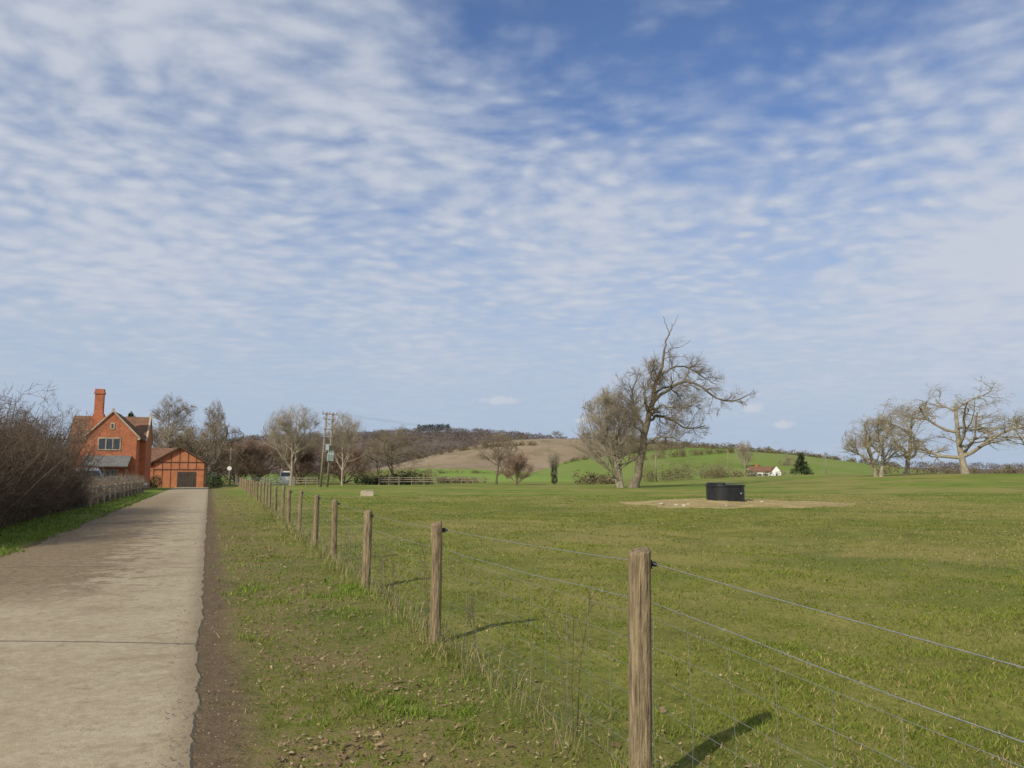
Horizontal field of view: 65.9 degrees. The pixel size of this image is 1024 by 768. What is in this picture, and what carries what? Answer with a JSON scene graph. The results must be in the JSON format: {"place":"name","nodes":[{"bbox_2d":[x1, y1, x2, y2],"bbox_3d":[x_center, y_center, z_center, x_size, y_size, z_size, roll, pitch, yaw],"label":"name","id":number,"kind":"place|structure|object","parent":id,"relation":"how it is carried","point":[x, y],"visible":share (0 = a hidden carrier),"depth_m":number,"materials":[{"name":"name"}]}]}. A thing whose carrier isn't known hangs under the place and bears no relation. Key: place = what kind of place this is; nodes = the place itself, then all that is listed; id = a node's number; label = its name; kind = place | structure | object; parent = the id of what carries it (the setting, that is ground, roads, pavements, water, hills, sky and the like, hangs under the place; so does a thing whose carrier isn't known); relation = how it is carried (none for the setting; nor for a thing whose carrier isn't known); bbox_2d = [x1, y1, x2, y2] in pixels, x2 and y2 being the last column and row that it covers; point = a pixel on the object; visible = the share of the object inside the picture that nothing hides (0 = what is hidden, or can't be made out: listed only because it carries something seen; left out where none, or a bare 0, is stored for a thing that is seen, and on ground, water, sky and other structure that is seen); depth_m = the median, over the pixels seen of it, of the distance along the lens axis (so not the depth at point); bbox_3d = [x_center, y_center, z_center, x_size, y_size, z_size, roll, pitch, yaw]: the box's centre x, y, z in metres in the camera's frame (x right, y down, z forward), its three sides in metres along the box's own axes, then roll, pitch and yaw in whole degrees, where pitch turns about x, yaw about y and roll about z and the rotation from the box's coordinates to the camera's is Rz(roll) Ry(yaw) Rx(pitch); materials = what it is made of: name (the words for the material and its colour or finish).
{"place":"outdoors","nodes":[
{"label":"outdoors","id":0,"kind":"place"},
{"bbox_2d":[0,487,208,767],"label":"road","id":1,"kind":"structure","parent":0,"point":[90,673],"depth_m":7.52,"materials":[{"name":"concrete"}]},
{"bbox_2d":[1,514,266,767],"bbox_3d":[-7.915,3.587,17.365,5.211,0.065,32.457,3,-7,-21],"label":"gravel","id":2,"kind":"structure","parent":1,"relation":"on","point":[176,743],"depth_m":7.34,"materials":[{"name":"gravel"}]},
{"bbox_2d":[205,469,586,481],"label":"meadow","id":3,"kind":"structure","parent":0,"point":[491,476],"depth_m":201.39,"materials":[{"name":"green plant"}]},
{"bbox_2d":[277,468,519,475],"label":"hedge","id":4,"kind":"object","parent":3,"relation":"on","point":[439,471],"visible":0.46,"depth_m":205.30,"materials":[{"name":"plant"}]},
{"bbox_2d":[256,503,698,767],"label":"long grass","id":5,"kind":"structure","parent":0,"point":[349,568],"depth_m":7.14,"materials":[{"name":"green plant"}]},
{"bbox_2d":[0,474,1023,767],"bbox_3d":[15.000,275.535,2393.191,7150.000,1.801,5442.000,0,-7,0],"label":"ground","id":6,"kind":"structure","parent":0,"point":[212,738],"depth_m":8.54,"materials":[{"name":"green plant"}]},
{"bbox_2d":[0,382,131,527],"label":"hedge","id":7,"kind":"object","parent":6,"relation":"on","point":[37,478],"visible":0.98,"depth_m":24.84,"materials":[{"name":"brown plant"}]},
{"bbox_2d":[73,468,102,479],"bbox_3d":[-34.778,7.819,63.511,4.590,2.146,1.910,-3,-7,28],"label":"parked van","id":8,"kind":"object","parent":6,"relation":"on","point":[99,473],"visible":0.09,"depth_m":63.34,"materials":[{"name":"grey paint"}]},
{"bbox_2d":[71,467,147,507],"bbox_3d":[-26.331,6.575,52.403,2.971,2.117,38.251,2,-7,-21],"label":"hedge","id":9,"kind":"object","parent":6,"relation":"on","point":[133,479],"visible":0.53,"depth_m":45.12,"materials":[{"name":"plant"}]},
{"bbox_2d":[68,389,152,488],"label":"brick house","id":10,"kind":"structure","parent":6,"relation":"on","point":[136,437],"depth_m":80.36,"materials":[{"name":"brick"}]},
{"bbox_2d":[97,437,120,449],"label":"window","id":11,"kind":"structure","parent":10,"relation":"in","point":[109,443],"depth_m":79.75,"materials":[{"name":"glass"}]},
{"bbox_2d":[100,469,117,477],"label":"window","id":12,"kind":"structure","parent":10,"relation":"in","point":[108,471],"depth_m":79.48,"materials":[{"name":"glass"}]},
{"bbox_2d":[110,423,114,428],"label":"window","id":13,"kind":"structure","parent":10,"relation":"in","point":[112,425],"depth_m":80.00,"materials":[{"name":"stone"}]},
{"bbox_2d":[88,480,143,506],"bbox_3d":[-25.597,7.019,52.141,0.138,1.050,33.562,3,-7,-21],"label":"roadside fence","id":14,"kind":"object","parent":6,"relation":"on","point":[105,494],"visible":0.55,"depth_m":45.18,"materials":[{"name":"brown wood"}]},
{"bbox_2d":[105,476,147,488],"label":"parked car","id":15,"kind":"object","parent":6,"relation":"on","point":[145,487],"visible":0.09,"depth_m":74.17,"materials":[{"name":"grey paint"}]},
{"bbox_2d":[150,474,160,487],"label":"shrub","id":16,"kind":"object","parent":6,"relation":"on","point":[153,485],"visible":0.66,"depth_m":94.83,"materials":[{"name":"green plant"}]},
{"bbox_2d":[152,392,203,452],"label":"bare tree","id":17,"kind":"object","parent":6,"relation":"on","point":[172,415],"visible":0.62,"depth_m":123.36,"materials":[{"name":"brown plant"}]},
{"bbox_2d":[150,447,208,487],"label":"timber garage","id":18,"kind":"structure","parent":6,"relation":"on","point":[176,467],"depth_m":99.00,"materials":[{"name":"orange brick"}]},
{"bbox_2d":[177,472,185,486],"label":"door","id":19,"kind":"structure","parent":18,"relation":"in","point":[181,476],"depth_m":98.81,"materials":[{"name":"brown wood"}]},
{"bbox_2d":[186,472,195,486],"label":"door","id":20,"kind":"structure","parent":18,"relation":"in","point":[191,476],"depth_m":99.20,"materials":[{"name":"brown wood"}]},
{"bbox_2d":[153,419,217,460],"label":"bare tree","id":21,"kind":"object","parent":6,"relation":"on","point":[163,432],"visible":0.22,"depth_m":113.92,"materials":[{"name":"brown plant"}]},
{"bbox_2d":[155,414,249,485],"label":"bare tree","id":22,"kind":"object","parent":6,"relation":"on","point":[170,442],"visible":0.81,"depth_m":112.04,"materials":[{"name":"brown plant"}]},
{"bbox_2d":[204,471,223,487],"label":"shrub","id":23,"kind":"object","parent":6,"relation":"on","point":[214,483],"visible":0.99,"depth_m":96.02,"materials":[{"name":"green plant"}]},
{"bbox_2d":[201,399,229,466],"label":"bare tree","id":24,"kind":"object","parent":6,"relation":"on","point":[214,417],"visible":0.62,"depth_m":126.82,"materials":[{"name":"brown plant"}]},
{"bbox_2d":[227,448,235,485],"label":"telegraph pole","id":25,"kind":"object","parent":6,"relation":"on","point":[230,470],"visible":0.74,"depth_m":114.14,"materials":[{"name":"brown wood"}]},
{"bbox_2d":[209,435,261,484],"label":"bush","id":26,"kind":"object","parent":6,"relation":"on","point":[233,473],"visible":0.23,"depth_m":123.72,"materials":[{"name":"plant"}]},
{"bbox_2d":[235,476,264,486],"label":"field gate","id":27,"kind":"structure","parent":6,"relation":"on","point":[236,483],"depth_m":106.18,"materials":[{"name":"metal"}]},
{"bbox_2d":[227,435,296,481],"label":"bush","id":28,"kind":"object","parent":6,"relation":"on","point":[252,458],"visible":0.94,"depth_m":118.56,"materials":[{"name":"plant"}]},
{"bbox_2d":[208,461,344,484],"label":"hedge","id":29,"kind":"object","parent":6,"relation":"on","point":[318,476],"visible":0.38,"depth_m":130.59,"materials":[{"name":"plant"}]},
{"bbox_2d":[266,476,293,486],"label":"field gate","id":30,"kind":"structure","parent":6,"relation":"on","point":[292,483],"depth_m":106.74,"materials":[{"name":"wood"}]},
{"bbox_2d":[264,428,299,484],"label":"bare tree","id":31,"kind":"object","parent":6,"relation":"on","point":[283,447],"visible":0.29,"depth_m":126.98,"materials":[{"name":"brown plant"}]},
{"bbox_2d":[280,471,292,484],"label":"parked van","id":32,"kind":"object","parent":6,"relation":"on","point":[284,476],"visible":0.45,"depth_m":120.98,"materials":[{"name":"white paint"}]},
{"bbox_2d":[261,403,322,485],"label":"bare tree","id":33,"kind":"object","parent":6,"relation":"on","point":[289,430],"visible":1,"depth_m":115.46,"materials":[{"name":"brown plant"}]},
{"bbox_2d":[271,440,315,481],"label":"bare tree","id":34,"kind":"object","parent":6,"relation":"on","point":[289,459],"visible":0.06,"depth_m":138.05,"materials":[{"name":"brown plant"}]},
{"bbox_2d":[273,438,321,483],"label":"bush","id":35,"kind":"object","parent":6,"relation":"on","point":[305,460],"visible":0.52,"depth_m":131.65,"materials":[{"name":"brown plant"}]},
{"bbox_2d":[294,477,317,486],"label":"rail fence","id":36,"kind":"object","parent":6,"relation":"on","point":[305,480],"visible":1,"depth_m":105.26,"materials":[{"name":"brown wood"}]},
{"bbox_2d":[319,411,337,486],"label":"utility pole","id":37,"kind":"object","parent":6,"relation":"on","point":[330,456],"visible":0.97,"depth_m":103.52,"materials":[{"name":"brown wood"}]},
{"bbox_2d":[342,414,716,449],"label":"power line","id":38,"kind":"object","parent":37,"relation":"attached to","point":[470,431],"visible":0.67,"depth_m":121.35,"materials":[{"name":"grey metal"}]},
{"bbox_2d":[318,443,368,483],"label":"bush","id":39,"kind":"object","parent":6,"relation":"on","point":[357,453],"visible":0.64,"depth_m":135.86,"materials":[{"name":"brown plant"}]},
{"bbox_2d":[318,441,371,482],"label":"tree","id":40,"kind":"object","parent":6,"relation":"on","point":[362,462],"visible":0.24,"depth_m":149.26,"materials":[{"name":"brown plant"}]},
{"bbox_2d":[319,410,371,485],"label":"bare tree","id":41,"kind":"object","parent":6,"relation":"on","point":[349,434],"visible":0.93,"depth_m":117.33,"materials":[{"name":"plant"}]},
{"bbox_2d":[340,529,357,562],"bbox_3d":[-2.736,2.711,13.309,0.268,0.753,0.364,4,-8,-32],"label":"dead weed","id":42,"kind":"object","parent":6,"relation":"on","point":[350,546],"visible":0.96,"depth_m":13.32,"materials":[{"name":"brown plant"}]},
{"bbox_2d":[361,490,373,495],"bbox_3d":[-10.903,8.211,59.443,0.973,0.510,0.484,1,-7,-9],"label":"stone block","id":43,"kind":"object","parent":6,"relation":"on","point":[367,493],"depth_m":59.23,"materials":[{"name":"beige stone"}]},
{"bbox_2d":[375,550,386,585],"bbox_3d":[-1.750,2.513,10.574,0.208,0.584,0.167,0,-7,0],"label":"dead weed","id":44,"kind":"object","parent":6,"relation":"on","point":[382,564],"visible":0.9,"depth_m":10.59,"materials":[{"name":"brown plant"}]},
{"bbox_2d":[362,437,403,477],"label":"bare tree","id":45,"kind":"object","parent":6,"relation":"on","point":[376,459],"visible":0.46,"depth_m":148.23,"materials":[{"name":"brown plant"}]},
{"bbox_2d":[377,554,400,613],"bbox_3d":[-1.416,2.272,9.013,0.285,0.703,0.298,0,-7,0],"label":"dead weed","id":46,"kind":"object","parent":6,"relation":"on","point":[391,590],"visible":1,"depth_m":9.00,"materials":[{"name":"brown plant"}]},
{"bbox_2d":[379,477,398,484],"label":"rail fence","id":47,"kind":"object","parent":6,"relation":"on","point":[388,479],"visible":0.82,"depth_m":121.09,"materials":[{"name":"brown wood"}]},
{"bbox_2d":[349,463,441,484],"bbox_3d":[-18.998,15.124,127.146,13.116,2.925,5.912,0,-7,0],"label":"hedge","id":48,"kind":"object","parent":6,"relation":"on","point":[365,480],"visible":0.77,"depth_m":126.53,"materials":[{"name":"green plant"}]},
{"bbox_2d":[364,424,433,484],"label":"bare tree","id":49,"kind":"object","parent":6,"relation":"on","point":[384,453],"visible":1,"depth_m":128.47,"materials":[{"name":"brown plant"}]},
{"bbox_2d":[399,477,436,484],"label":"rail fence","id":50,"kind":"object","parent":6,"relation":"on","point":[411,479],"visible":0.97,"depth_m":123.13,"materials":[{"name":"brown wood"}]},
{"bbox_2d":[414,539,450,627],"bbox_3d":[-0.794,2.011,8.072,0.466,0.989,0.290,1,-7,-12],"label":"dead weed","id":51,"kind":"object","parent":6,"relation":"on","point":[428,577],"visible":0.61,"depth_m":8.10,"materials":[{"name":"brown plant"}]},
{"bbox_2d":[439,476,483,483],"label":"rail fence","id":52,"kind":"object","parent":6,"relation":"on","point":[461,480],"visible":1,"depth_m":141.03,"materials":[{"name":"brown wood"}]},
{"bbox_2d":[437,476,489,482],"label":"hedge","id":53,"kind":"object","parent":6,"relation":"on","point":[484,481],"visible":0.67,"depth_m":148.53,"materials":[{"name":"brown plant"}]},
{"bbox_2d":[462,588,476,657],"bbox_3d":[-0.365,2.062,6.801,0.128,0.580,0.230,0,-7,0],"label":"dead weed","id":54,"kind":"object","parent":6,"relation":"on","point":[469,610],"visible":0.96,"depth_m":6.79,"materials":[{"name":"brown plant"}]},
{"bbox_2d":[469,431,519,483],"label":"bare tree","id":55,"kind":"object","parent":6,"relation":"on","point":[498,458],"visible":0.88,"depth_m":130.62,"materials":[{"name":"brown plant"}]},
{"bbox_2d":[500,451,534,484],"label":"bush","id":56,"kind":"object","parent":6,"relation":"on","point":[517,464],"visible":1,"depth_m":124.50,"materials":[{"name":"brown plant"}]},
{"bbox_2d":[547,450,561,483],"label":"ivy tree","id":57,"kind":"object","parent":6,"relation":"on","point":[553,464],"visible":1,"depth_m":129.08,"materials":[{"name":"green plant"}]},
{"bbox_2d":[541,581,600,736],"bbox_3d":[0.357,1.647,4.736,0.242,0.920,0.420,6,-9,-41],"label":"dead weed","id":58,"kind":"object","parent":6,"relation":"on","point":[573,630],"visible":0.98,"depth_m":4.71,"materials":[{"name":"plant"}]},
{"bbox_2d":[570,470,615,484],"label":"hedge","id":59,"kind":"object","parent":6,"relation":"on","point":[594,479],"visible":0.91,"depth_m":130.18,"materials":[{"name":"brown plant"}]},
{"bbox_2d":[566,385,659,487],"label":"bare tree","id":60,"kind":"object","parent":6,"relation":"on","point":[611,443],"visible":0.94,"depth_m":96.35,"materials":[{"name":"brown plant"}]},
{"bbox_2d":[222,516,1023,767],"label":"fallen leaves","id":61,"kind":"object","parent":6,"relation":"on","point":[341,757],"visible":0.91,"depth_m":5.62,"materials":[{"name":"brown plant"}]},
{"bbox_2d":[239,478,1023,767],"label":"wire fence","id":62,"kind":"object","parent":6,"relation":"on","point":[641,563],"visible":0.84,"depth_m":3.84,"materials":[{"name":"brown wood"}]},
{"bbox_2d":[655,453,656,481],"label":"telegraph pole","id":63,"kind":"object","parent":6,"relation":"on","point":[655,469],"visible":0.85,"depth_m":149.05,"materials":[{"name":"brown wood"}]},
{"bbox_2d":[606,316,756,487],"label":"bare tree","id":64,"kind":"object","parent":6,"relation":"on","point":[654,397],"visible":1,"depth_m":95.42,"materials":[{"name":"brown plant"}]},
{"bbox_2d":[642,457,738,481],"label":"hedge","id":65,"kind":"object","parent":6,"relation":"on","point":[669,475],"visible":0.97,"depth_m":153.12,"materials":[{"name":"green plant"}]},
{"bbox_2d":[621,498,854,508],"bbox_3d":[11.781,6.392,42.831,12.694,0.382,11.106,2,-7,-13],"label":"bare soil patch","id":66,"kind":"object","parent":6,"relation":"on","point":[695,503],"visible":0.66,"depth_m":39.85,"materials":[{"name":"beige soil"}]},
{"bbox_2d":[705,482,744,501],"bbox_3d":[11.300,5.747,41.817,1.994,1.061,1.899,1,-7,-5],"label":"water trough","id":67,"kind":"object","parent":66,"relation":"on","point":[719,491],"visible":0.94,"depth_m":41.03,"materials":[{"name":"black plastic"}]},
{"bbox_2d":[707,468,785,477],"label":"hedge","id":68,"kind":"object","parent":6,"relation":"on","point":[750,473],"visible":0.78,"depth_m":186.35,"materials":[{"name":"green plant"}]},
{"bbox_2d":[746,464,780,475],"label":"white cottage","id":69,"kind":"structure","parent":6,"relation":"on","point":[761,469],"depth_m":259.07,"materials":[{"name":"paint"}]},
{"bbox_2d":[789,452,814,474],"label":"conifer","id":70,"kind":"object","parent":6,"relation":"on","point":[800,463],"visible":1,"depth_m":178.53,"materials":[{"name":"green plant"}]},
{"bbox_2d":[841,748,865,767],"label":"dead weed","id":71,"kind":"object","parent":6,"relation":"on","point":[856,761],"visible":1,"depth_m":3.15,"materials":[{"name":"plant"}]},
{"bbox_2d":[834,411,912,476],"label":"bare tree","id":72,"kind":"object","parent":6,"relation":"on","point":[868,444],"visible":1,"depth_m":107.94,"materials":[{"name":"brown plant"}]},
{"bbox_2d":[869,396,936,474],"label":"bare tree","id":73,"kind":"object","parent":6,"relation":"on","point":[907,456],"visible":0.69,"depth_m":113.68,"materials":[{"name":"brown plant"}]},
{"bbox_2d":[876,463,1023,473],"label":"hedge","id":74,"kind":"object","parent":6,"relation":"on","point":[1005,470],"visible":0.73,"depth_m":171.55,"materials":[{"name":"plant"}]},
{"bbox_2d":[889,460,1023,469],"bbox_3d":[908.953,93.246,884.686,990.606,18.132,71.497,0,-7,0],"label":"distant treeline","id":75,"kind":"object","parent":6,"relation":"on","point":[969,466],"visible":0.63,"depth_m":869.44,"materials":[{"name":"plant"}]},
{"bbox_2d":[893,375,1023,473],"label":"bare tree","id":76,"kind":"object","parent":6,"relation":"on","point":[962,456],"visible":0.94,"depth_m":110.44,"materials":[{"name":"beige plant"}]},
{"bbox_2d":[995,408,1023,447],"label":"bare tree","id":77,"kind":"object","parent":6,"relation":"on","point":[1019,418],"visible":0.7,"depth_m":113.42,"materials":[{"name":"beige plant"}]},
{"bbox_2d":[0,0,1023,468],"label":"sky","id":78,"kind":"structure","parent":0,"point":[469,214],"materials":[{"name":"blue"}]},
{"bbox_2d":[376,439,692,472],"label":"brown hill","id":79,"kind":"structure","parent":0,"point":[539,452],"depth_m":456.12,"materials":[{"name":"brown soil"}]},
{"bbox_2d":[415,441,537,457],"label":"hedge","id":80,"kind":"object","parent":79,"relation":"on","point":[466,448],"visible":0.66,"depth_m":494.08,"materials":[{"name":"plant"}]},
{"bbox_2d":[584,433,727,447],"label":"hilltop hedge","id":81,"kind":"object","parent":79,"relation":"on","point":[663,442],"visible":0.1,"depth_m":546.34,"materials":[{"name":"brown plant"}]},
{"bbox_2d":[197,432,1023,474],"bbox_3d":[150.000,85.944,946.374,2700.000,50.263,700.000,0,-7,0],"label":"wooded hill","id":82,"kind":"structure","parent":0,"point":[435,441],"depth_m":778.78,"materials":[{"name":"brown plant"}]},
{"bbox_2d":[417,423,450,431],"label":"pine copse","id":83,"kind":"object","parent":82,"relation":"on","point":[440,426],"visible":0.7,"depth_m":896.51,"materials":[{"name":"plant"}]},
{"bbox_2d":[158,426,898,465],"bbox_3d":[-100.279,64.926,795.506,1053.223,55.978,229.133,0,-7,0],"label":"woodland","id":84,"kind":"object","parent":82,"relation":"on","point":[366,434],"visible":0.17,"depth_m":823.59,"materials":[{"name":"plant"}]},
{"bbox_2d":[532,447,943,479],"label":"green hill","id":85,"kind":"structure","parent":0,"point":[816,465],"depth_m":310.67,"materials":[{"name":"green plant"}]},
{"bbox_2d":[564,444,702,463],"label":"hedge","id":86,"kind":"object","parent":85,"relation":"on","point":[587,457],"visible":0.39,"depth_m":377.68,"materials":[{"name":"plant"}]},
{"bbox_2d":[630,447,835,460],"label":"hedge","id":87,"kind":"object","parent":85,"relation":"on","point":[682,453],"visible":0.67,"depth_m":343.62,"materials":[{"name":"plant"}]},
{"bbox_2d":[735,438,753,467],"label":"bare tree","id":88,"kind":"object","parent":85,"relation":"on","point":[742,451],"visible":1,"depth_m":288.82,"materials":[{"name":"brown plant"}]},
{"bbox_2d":[778,456,796,465],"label":"bare tree","id":89,"kind":"object","parent":85,"relation":"on","point":[788,460],"visible":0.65,"depth_m":298.21,"materials":[{"name":"brown plant"}]},
{"bbox_2d":[704,442,902,467],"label":"hedge","id":90,"kind":"object","parent":85,"relation":"on","point":[729,445],"visible":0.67,"depth_m":359.71,"materials":[{"name":"plant"}]}
]}

